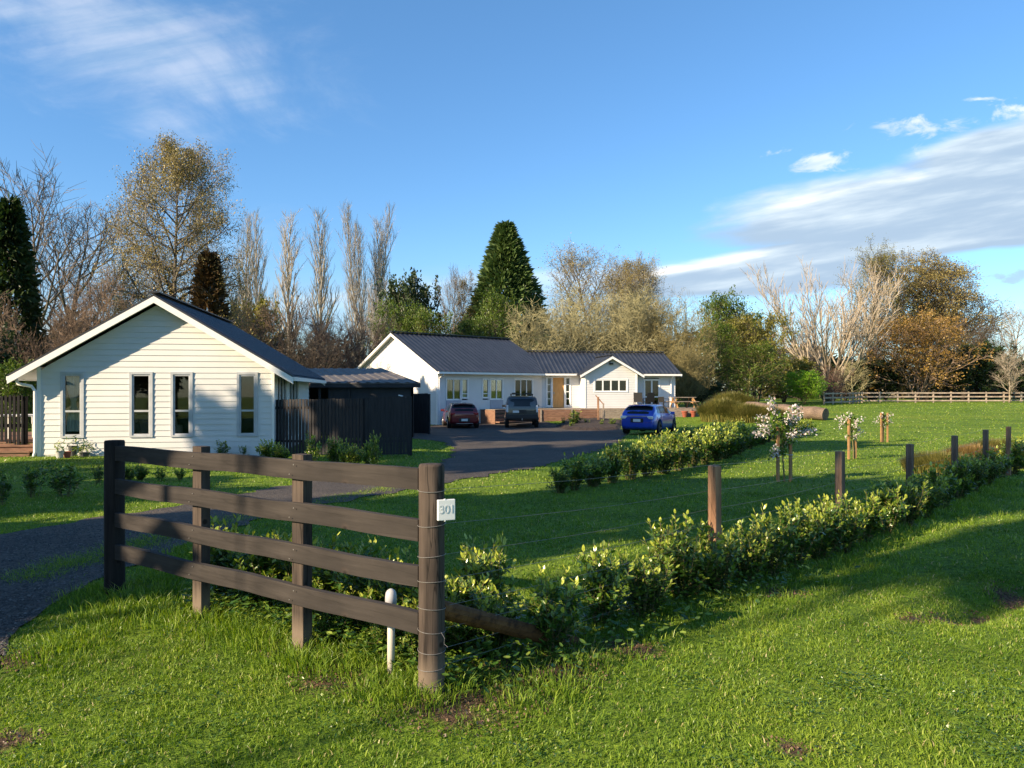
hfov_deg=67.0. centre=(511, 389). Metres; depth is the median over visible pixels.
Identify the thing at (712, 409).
grass clump
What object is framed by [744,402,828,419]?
fallen log
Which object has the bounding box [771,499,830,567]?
hedge shrub
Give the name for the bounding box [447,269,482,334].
alder tree
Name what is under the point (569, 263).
hazy tree
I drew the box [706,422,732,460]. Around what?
hedge shrub
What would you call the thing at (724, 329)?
leafy tree
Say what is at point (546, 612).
hedge shrub
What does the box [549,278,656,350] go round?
bare tree
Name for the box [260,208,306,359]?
poplar tree
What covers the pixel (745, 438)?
hedge shrub
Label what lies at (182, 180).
larch tree
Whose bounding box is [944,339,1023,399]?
bush
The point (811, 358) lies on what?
thicket
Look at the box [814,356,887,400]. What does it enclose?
bush
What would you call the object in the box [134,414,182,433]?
sofa
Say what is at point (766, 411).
grass clump
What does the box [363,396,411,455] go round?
paling fence
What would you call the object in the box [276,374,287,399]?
window
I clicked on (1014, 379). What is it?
bare tree
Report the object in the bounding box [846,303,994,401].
round tree
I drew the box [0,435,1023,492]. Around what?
lawn grass
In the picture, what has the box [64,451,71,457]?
flower pot
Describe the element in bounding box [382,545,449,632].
hedge shrub
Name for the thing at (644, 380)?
french door
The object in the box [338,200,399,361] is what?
poplar tree
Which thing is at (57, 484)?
hedge shrub
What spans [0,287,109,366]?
thicket
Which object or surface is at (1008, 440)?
fence post
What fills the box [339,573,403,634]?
hedge shrub
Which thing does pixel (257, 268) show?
poplar tree
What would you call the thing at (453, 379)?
window
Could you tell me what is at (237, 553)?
hedge shrub
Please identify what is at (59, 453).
potted plant
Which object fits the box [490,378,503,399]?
window
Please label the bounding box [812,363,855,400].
bush
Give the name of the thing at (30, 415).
outdoor table
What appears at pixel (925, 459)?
grass tussock
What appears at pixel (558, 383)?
front door
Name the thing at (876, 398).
thicket
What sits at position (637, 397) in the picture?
deck chair
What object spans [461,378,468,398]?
window
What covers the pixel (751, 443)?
hedge shrub
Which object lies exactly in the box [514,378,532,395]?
window
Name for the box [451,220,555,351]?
conifer tree
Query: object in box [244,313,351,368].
thicket
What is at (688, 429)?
hedge shrub
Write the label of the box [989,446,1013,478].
hedge shrub
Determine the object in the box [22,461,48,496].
hedge shrub
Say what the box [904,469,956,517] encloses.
hedge shrub
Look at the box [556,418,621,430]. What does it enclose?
garden bed
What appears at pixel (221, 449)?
hedge shrub
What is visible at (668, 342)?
bare tree
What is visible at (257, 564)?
hedge shrub
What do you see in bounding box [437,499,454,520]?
number sign
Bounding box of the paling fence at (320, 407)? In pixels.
[275,398,364,455]
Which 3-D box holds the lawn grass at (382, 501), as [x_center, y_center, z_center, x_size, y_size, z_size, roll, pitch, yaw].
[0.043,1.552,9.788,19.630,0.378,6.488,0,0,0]
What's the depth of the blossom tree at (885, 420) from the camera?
30.09 m
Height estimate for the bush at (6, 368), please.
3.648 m
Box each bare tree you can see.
[0,140,114,411]
[12,196,142,350]
[62,259,151,324]
[436,265,470,333]
[501,293,605,351]
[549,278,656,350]
[593,280,691,380]
[631,293,719,406]
[669,339,719,406]
[739,255,905,401]
[830,357,876,402]
[990,305,1023,394]
[990,349,1023,402]
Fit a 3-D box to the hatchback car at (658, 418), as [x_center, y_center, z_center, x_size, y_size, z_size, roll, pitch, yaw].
[6.901,1.446,38.670,2.150,1.462,4.372,0,0,27]
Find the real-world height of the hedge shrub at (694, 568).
0.697 m
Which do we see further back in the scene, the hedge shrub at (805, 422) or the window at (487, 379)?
the window at (487, 379)
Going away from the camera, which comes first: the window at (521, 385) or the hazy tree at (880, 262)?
the window at (521, 385)
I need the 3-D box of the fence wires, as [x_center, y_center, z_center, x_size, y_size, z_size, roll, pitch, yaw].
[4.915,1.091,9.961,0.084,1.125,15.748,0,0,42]
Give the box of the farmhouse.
[356,331,681,424]
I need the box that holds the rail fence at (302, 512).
[104,440,418,649]
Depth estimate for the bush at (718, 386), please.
63.19 m
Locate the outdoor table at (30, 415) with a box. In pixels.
[3,414,32,438]
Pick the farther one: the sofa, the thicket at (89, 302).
the thicket at (89, 302)
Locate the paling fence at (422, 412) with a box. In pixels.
[414,393,430,433]
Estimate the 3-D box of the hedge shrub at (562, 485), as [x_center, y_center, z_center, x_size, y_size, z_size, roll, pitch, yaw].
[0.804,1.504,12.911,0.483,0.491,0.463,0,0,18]
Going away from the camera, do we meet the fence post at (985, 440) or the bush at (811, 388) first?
the fence post at (985, 440)
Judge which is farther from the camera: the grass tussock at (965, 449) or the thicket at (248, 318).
the thicket at (248, 318)
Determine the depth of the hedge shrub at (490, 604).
4.54 m
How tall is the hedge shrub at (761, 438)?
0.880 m
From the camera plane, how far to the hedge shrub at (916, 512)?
9.11 m
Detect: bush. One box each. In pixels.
[0,322,23,366]
[0,355,36,429]
[25,381,36,430]
[223,293,288,351]
[448,312,498,337]
[675,378,731,406]
[756,354,821,402]
[777,368,837,404]
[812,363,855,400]
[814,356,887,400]
[862,358,919,399]
[919,349,982,399]
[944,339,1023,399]
[1000,356,1023,395]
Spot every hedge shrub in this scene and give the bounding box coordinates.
[0,462,16,504]
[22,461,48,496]
[40,459,86,496]
[91,459,103,482]
[125,465,137,479]
[133,463,149,479]
[154,466,167,480]
[174,468,185,479]
[189,514,250,594]
[214,439,230,452]
[219,530,283,594]
[226,529,289,610]
[238,445,246,454]
[255,439,274,456]
[262,527,345,611]
[270,441,290,458]
[286,547,348,623]
[304,431,320,460]
[312,536,394,624]
[312,611,352,642]
[324,436,342,461]
[337,438,346,461]
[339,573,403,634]
[341,442,364,462]
[361,440,377,463]
[363,622,405,654]
[367,430,381,464]
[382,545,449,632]
[395,631,417,666]
[401,573,465,642]
[445,572,513,659]
[447,531,518,604]
[494,583,525,646]
[519,563,586,653]
[545,466,571,492]
[559,452,591,489]
[567,409,582,422]
[570,539,634,625]
[578,454,608,486]
[594,442,626,482]
[616,439,650,479]
[616,549,679,617]
[632,435,664,476]
[642,509,727,599]
[643,430,686,473]
[664,427,698,470]
[679,430,710,467]
[680,425,697,440]
[689,528,740,594]
[692,423,713,433]
[692,425,720,464]
[693,425,733,460]
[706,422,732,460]
[710,423,739,458]
[719,421,744,455]
[721,419,735,429]
[721,421,756,454]
[721,518,775,583]
[736,421,751,450]
[738,423,758,448]
[746,423,762,446]
[747,504,800,575]
[752,420,771,444]
[759,421,774,441]
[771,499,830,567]
[780,420,800,434]
[792,494,848,559]
[794,418,805,434]
[797,420,808,435]
[804,418,813,433]
[809,489,873,552]
[843,489,892,542]
[864,480,915,533]
[884,475,932,526]
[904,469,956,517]
[924,461,962,508]
[940,455,980,499]
[958,454,992,491]
[969,448,1011,485]
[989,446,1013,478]
[996,439,1023,474]
[1011,434,1023,469]
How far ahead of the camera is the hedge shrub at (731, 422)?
32.57 m
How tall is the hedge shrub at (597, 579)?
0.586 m
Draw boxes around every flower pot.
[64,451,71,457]
[681,411,687,416]
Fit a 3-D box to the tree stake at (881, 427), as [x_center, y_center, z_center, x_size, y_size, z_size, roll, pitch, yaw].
[14.340,1.534,30.042,0.050,1.242,0.050,0,0,-11]
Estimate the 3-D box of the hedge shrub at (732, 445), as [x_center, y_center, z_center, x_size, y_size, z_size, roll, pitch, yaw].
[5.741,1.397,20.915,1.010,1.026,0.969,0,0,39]
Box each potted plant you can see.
[54,440,68,457]
[62,435,79,455]
[69,439,94,456]
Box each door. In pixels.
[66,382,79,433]
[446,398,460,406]
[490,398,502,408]
[553,378,563,406]
[643,379,659,403]
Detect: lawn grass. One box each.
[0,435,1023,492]
[0,490,1023,577]
[3,402,1023,436]
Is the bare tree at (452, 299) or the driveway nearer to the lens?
the driveway
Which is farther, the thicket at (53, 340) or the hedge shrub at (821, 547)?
the thicket at (53, 340)
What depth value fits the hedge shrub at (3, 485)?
11.41 m
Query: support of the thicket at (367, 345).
on the ground at (924, 427)
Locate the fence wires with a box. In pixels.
[446,428,1002,663]
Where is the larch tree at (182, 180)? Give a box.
[76,128,278,343]
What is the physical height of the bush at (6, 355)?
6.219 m
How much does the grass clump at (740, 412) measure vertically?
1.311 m
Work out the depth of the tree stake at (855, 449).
21.09 m
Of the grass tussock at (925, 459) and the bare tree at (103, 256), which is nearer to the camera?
the grass tussock at (925, 459)
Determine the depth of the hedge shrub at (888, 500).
8.61 m
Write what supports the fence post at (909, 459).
on the ground at (924, 427)
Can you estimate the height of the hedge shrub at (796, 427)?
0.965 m
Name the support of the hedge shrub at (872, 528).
on the ground at (924, 427)
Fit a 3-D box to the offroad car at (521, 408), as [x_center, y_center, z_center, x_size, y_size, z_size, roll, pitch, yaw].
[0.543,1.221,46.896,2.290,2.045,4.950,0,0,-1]
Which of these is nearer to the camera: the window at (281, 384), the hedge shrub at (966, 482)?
the hedge shrub at (966, 482)
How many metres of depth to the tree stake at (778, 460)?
14.93 m
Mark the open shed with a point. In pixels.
(347, 383)
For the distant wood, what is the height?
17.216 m
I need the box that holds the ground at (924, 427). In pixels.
[0,391,1023,767]
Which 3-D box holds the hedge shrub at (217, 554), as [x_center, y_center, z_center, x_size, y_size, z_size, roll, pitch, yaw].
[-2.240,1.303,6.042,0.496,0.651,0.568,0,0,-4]
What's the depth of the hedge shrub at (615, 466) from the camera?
14.40 m
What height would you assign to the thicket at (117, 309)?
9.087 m
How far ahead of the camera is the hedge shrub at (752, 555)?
6.33 m
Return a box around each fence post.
[708,465,720,593]
[835,451,844,539]
[906,444,913,485]
[951,436,957,495]
[983,430,988,463]
[1006,426,1010,475]
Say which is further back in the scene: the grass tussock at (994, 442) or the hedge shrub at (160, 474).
the grass tussock at (994, 442)
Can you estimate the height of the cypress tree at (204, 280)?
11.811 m
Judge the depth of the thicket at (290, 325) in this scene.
61.81 m
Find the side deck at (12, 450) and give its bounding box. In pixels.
[0,432,32,456]
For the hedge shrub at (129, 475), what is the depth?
14.48 m
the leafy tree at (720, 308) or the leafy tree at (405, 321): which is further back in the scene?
the leafy tree at (720, 308)
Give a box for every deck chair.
[633,393,643,403]
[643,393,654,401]
[658,397,668,407]
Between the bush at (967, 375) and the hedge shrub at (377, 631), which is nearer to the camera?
the hedge shrub at (377, 631)
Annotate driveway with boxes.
[0,421,628,654]
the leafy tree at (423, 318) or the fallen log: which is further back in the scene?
the leafy tree at (423, 318)
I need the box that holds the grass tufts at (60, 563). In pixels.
[0,486,394,583]
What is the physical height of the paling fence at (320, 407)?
1.784 m
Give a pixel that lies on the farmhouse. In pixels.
(494, 372)
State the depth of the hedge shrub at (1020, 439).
17.39 m
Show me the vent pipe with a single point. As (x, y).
(390, 596)
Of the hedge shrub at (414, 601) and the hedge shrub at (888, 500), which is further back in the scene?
the hedge shrub at (888, 500)
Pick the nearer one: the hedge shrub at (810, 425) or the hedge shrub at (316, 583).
the hedge shrub at (316, 583)
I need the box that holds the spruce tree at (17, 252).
[0,192,51,427]
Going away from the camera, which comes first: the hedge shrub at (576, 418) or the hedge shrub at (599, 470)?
the hedge shrub at (599, 470)
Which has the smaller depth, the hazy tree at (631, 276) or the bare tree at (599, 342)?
the bare tree at (599, 342)
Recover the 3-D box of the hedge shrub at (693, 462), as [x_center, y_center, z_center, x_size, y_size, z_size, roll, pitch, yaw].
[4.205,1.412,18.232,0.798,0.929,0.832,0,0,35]
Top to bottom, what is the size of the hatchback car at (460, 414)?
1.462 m
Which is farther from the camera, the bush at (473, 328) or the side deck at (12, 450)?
the bush at (473, 328)
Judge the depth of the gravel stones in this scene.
7.07 m
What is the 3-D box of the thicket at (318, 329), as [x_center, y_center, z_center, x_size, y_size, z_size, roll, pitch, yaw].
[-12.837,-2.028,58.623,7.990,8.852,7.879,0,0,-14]
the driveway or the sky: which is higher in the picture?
the sky
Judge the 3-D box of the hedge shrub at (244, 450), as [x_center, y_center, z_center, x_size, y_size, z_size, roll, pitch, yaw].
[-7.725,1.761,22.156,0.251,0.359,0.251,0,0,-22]
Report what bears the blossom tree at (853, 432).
on the ground at (924, 427)
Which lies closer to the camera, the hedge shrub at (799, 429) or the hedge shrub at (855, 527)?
the hedge shrub at (855, 527)
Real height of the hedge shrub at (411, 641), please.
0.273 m
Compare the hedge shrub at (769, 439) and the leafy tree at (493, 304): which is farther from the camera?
the leafy tree at (493, 304)
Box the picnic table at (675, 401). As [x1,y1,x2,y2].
[666,397,698,407]
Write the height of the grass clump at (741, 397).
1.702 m
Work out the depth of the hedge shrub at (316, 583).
5.23 m
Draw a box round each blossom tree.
[752,393,821,481]
[834,411,868,458]
[874,411,893,441]
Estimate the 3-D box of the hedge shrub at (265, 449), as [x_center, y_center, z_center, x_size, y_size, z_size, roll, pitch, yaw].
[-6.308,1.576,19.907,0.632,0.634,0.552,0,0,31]
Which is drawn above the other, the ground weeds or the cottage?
the cottage
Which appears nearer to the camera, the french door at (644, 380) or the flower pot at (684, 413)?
the flower pot at (684, 413)
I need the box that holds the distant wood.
[44,310,1023,398]
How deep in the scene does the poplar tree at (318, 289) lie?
106.07 m
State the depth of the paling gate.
22.05 m
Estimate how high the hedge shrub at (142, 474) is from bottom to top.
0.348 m
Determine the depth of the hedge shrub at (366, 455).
18.45 m
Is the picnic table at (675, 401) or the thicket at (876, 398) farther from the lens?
the thicket at (876, 398)
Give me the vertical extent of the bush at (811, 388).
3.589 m
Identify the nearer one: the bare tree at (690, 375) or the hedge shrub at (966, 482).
the hedge shrub at (966, 482)
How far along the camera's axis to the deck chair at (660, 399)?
53.60 m
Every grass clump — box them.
[694,396,744,421]
[705,390,759,404]
[722,401,766,422]
[750,405,790,422]
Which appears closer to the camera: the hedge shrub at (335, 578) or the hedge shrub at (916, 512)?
the hedge shrub at (335, 578)
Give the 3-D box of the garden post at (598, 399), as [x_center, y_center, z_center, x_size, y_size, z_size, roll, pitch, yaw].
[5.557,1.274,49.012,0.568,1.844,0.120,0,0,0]
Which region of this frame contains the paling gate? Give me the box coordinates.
[0,395,27,444]
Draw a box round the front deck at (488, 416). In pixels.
[480,407,698,423]
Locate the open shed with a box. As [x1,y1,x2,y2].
[307,368,419,437]
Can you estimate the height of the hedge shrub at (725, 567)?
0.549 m
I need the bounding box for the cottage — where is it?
[6,291,325,456]
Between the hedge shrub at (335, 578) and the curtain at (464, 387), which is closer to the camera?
the hedge shrub at (335, 578)
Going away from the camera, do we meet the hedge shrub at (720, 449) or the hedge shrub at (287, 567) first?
the hedge shrub at (287, 567)
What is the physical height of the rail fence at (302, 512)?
1.322 m
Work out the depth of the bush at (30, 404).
35.61 m
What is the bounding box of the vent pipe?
[385,588,396,673]
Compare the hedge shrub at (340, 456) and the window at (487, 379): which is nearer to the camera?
the hedge shrub at (340, 456)
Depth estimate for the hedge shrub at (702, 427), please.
27.52 m
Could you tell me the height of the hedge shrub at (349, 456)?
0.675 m
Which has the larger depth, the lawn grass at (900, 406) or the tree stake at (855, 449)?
the lawn grass at (900, 406)
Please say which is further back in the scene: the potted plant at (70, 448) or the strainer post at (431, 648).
the potted plant at (70, 448)
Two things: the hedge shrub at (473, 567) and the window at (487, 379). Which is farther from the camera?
the window at (487, 379)
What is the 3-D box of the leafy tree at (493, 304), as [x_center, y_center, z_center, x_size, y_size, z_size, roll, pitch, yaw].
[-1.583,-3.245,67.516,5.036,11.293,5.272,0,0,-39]
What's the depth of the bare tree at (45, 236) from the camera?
57.57 m
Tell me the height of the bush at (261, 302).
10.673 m
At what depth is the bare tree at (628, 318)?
65.99 m
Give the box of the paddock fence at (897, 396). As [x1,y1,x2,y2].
[823,392,1023,404]
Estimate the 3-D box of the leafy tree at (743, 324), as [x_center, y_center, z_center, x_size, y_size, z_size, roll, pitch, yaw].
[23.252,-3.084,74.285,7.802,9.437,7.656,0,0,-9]
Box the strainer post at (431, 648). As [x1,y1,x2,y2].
[417,463,445,695]
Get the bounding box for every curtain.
[66,376,79,430]
[463,380,465,396]
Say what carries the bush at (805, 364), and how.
on the ground at (924, 427)
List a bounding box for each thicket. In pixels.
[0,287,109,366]
[32,262,137,353]
[63,283,144,337]
[231,293,266,341]
[243,287,335,367]
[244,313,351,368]
[292,306,386,368]
[307,309,397,368]
[362,275,389,353]
[764,321,833,400]
[854,340,920,399]
[945,308,1022,399]
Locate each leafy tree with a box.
[364,292,437,345]
[372,267,449,335]
[405,305,457,335]
[474,287,519,343]
[693,317,748,384]
[695,284,782,391]
[714,308,803,401]
[719,340,792,395]
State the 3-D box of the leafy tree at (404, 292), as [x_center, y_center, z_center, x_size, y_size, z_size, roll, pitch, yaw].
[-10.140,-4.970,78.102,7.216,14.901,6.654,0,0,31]
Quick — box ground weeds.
[1,552,1023,767]
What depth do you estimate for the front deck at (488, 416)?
51.55 m
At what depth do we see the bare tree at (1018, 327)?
134.40 m
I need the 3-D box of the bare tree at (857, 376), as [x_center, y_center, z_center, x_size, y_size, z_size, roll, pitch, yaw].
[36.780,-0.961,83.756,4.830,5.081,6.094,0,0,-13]
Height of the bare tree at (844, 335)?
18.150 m
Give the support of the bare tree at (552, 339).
on the ground at (924, 427)
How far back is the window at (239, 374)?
22.42 m
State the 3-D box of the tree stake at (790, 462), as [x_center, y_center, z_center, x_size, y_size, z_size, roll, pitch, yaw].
[5.421,1.308,15.051,0.050,1.167,0.050,0,0,-11]
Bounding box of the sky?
[0,0,1023,389]
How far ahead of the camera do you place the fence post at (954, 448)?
12.22 m
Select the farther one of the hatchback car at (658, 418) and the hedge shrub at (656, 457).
the hatchback car at (658, 418)
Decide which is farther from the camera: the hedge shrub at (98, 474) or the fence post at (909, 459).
the hedge shrub at (98, 474)
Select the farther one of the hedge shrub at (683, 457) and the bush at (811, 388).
the bush at (811, 388)
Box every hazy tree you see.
[538,238,623,348]
[589,247,688,348]
[826,233,924,399]
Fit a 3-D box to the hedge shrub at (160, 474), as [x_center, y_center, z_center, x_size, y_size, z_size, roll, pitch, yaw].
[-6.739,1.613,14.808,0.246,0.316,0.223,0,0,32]
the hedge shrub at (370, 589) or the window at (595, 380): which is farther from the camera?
the window at (595, 380)
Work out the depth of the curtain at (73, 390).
21.92 m
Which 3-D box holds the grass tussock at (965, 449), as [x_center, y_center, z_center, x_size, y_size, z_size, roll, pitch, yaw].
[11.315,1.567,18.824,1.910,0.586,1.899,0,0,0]
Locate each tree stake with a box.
[776,427,779,481]
[789,430,791,480]
[847,419,849,458]
[854,419,856,458]
[880,413,881,441]
[887,413,888,441]
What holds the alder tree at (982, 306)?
on the ground at (924, 427)
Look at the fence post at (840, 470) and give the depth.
8.24 m
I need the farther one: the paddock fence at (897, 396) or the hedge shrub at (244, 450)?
the paddock fence at (897, 396)
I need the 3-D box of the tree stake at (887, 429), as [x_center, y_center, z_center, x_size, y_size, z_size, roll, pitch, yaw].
[14.589,1.533,30.042,0.050,1.240,0.050,0,0,-11]
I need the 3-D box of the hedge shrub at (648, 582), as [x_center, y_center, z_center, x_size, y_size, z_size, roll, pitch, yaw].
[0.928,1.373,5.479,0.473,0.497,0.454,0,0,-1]
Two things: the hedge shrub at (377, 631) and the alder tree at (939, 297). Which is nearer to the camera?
the hedge shrub at (377, 631)
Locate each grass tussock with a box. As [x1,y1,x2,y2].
[897,449,974,475]
[937,442,999,459]
[962,437,1014,449]
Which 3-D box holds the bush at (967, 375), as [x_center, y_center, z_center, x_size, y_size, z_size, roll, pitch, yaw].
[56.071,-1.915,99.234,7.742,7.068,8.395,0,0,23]
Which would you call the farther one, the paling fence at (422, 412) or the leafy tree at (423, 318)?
the leafy tree at (423, 318)
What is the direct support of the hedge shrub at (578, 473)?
on the ground at (924, 427)
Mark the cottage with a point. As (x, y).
(161, 359)
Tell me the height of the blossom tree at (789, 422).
1.774 m
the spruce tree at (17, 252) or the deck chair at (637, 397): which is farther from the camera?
the deck chair at (637, 397)
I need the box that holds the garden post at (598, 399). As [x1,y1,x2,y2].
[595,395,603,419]
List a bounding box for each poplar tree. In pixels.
[226,209,259,312]
[241,208,276,314]
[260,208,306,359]
[302,206,343,364]
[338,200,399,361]
[365,213,391,352]
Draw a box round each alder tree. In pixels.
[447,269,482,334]
[833,245,1015,399]
[920,254,1023,399]
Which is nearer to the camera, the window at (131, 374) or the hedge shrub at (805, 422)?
the window at (131, 374)
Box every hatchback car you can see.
[441,403,478,427]
[621,404,675,434]
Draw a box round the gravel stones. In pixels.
[0,522,248,658]
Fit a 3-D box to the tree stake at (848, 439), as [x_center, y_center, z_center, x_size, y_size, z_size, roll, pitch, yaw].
[9.152,1.393,21.014,0.050,1.217,0.050,0,0,-11]
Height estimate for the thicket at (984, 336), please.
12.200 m
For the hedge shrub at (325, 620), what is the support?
on the ground at (924, 427)
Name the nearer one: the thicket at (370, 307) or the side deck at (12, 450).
the side deck at (12, 450)
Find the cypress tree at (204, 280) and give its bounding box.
[188,245,233,323]
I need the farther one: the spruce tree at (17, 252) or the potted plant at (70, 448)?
the spruce tree at (17, 252)
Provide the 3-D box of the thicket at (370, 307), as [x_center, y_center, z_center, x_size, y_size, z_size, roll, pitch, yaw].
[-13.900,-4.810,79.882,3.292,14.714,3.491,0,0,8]
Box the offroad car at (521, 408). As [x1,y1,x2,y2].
[502,393,538,426]
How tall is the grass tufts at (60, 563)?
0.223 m
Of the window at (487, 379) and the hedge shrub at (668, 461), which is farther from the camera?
the window at (487, 379)
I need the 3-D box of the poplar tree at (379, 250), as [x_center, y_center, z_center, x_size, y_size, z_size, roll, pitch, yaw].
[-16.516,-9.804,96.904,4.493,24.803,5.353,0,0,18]
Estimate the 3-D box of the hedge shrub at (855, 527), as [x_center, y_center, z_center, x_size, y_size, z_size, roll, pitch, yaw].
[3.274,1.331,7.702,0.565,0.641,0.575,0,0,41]
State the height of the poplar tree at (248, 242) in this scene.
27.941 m
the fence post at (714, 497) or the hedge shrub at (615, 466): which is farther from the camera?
the hedge shrub at (615, 466)
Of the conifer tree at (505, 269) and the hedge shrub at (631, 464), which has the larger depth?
the conifer tree at (505, 269)
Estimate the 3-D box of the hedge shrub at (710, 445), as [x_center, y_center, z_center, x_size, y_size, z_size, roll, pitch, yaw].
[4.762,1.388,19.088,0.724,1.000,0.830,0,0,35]
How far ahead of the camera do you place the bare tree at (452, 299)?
76.10 m
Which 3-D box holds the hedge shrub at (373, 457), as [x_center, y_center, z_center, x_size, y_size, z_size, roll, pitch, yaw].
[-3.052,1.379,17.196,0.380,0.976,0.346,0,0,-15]
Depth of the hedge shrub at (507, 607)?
4.76 m
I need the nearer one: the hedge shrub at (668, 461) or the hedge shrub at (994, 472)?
the hedge shrub at (994, 472)
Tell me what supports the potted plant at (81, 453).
on the ground at (924, 427)
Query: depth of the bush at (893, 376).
97.39 m
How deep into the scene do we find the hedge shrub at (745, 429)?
23.85 m
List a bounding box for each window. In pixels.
[60,372,83,437]
[129,372,152,436]
[170,372,192,436]
[237,372,257,436]
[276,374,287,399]
[288,381,298,436]
[446,378,461,399]
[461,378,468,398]
[482,378,488,398]
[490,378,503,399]
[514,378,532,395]
[594,379,627,391]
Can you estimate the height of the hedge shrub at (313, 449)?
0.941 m
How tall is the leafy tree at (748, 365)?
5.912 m
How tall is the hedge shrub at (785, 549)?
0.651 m
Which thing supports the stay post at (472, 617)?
on the ground at (924, 427)
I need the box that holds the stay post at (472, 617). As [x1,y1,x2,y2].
[445,600,580,646]
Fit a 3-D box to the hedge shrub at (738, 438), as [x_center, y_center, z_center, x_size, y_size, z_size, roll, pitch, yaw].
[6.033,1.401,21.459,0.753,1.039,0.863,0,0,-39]
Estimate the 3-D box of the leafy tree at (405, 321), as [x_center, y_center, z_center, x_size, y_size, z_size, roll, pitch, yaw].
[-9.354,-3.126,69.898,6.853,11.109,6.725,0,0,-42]
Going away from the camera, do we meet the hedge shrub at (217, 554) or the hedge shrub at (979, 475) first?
the hedge shrub at (217, 554)
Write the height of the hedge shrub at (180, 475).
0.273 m
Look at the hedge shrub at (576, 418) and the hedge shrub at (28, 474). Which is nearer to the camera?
the hedge shrub at (28, 474)
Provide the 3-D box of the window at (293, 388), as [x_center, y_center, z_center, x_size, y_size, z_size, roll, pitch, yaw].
[-7.616,0.618,26.915,0.102,2.176,2.540,0,0,-8]
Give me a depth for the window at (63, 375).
21.74 m
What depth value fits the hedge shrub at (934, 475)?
10.86 m
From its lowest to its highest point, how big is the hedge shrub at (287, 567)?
0.653 m
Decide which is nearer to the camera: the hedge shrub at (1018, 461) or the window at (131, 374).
the hedge shrub at (1018, 461)
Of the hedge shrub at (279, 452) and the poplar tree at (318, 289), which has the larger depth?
the poplar tree at (318, 289)
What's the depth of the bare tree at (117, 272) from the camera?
50.87 m
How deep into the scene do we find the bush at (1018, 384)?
99.20 m
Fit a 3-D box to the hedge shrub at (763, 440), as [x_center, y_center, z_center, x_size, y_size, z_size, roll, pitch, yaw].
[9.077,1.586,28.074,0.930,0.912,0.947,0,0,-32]
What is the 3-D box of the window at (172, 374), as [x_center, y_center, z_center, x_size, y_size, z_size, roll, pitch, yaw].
[-9.475,0.435,22.201,0.606,1.863,0.102,0,0,-8]

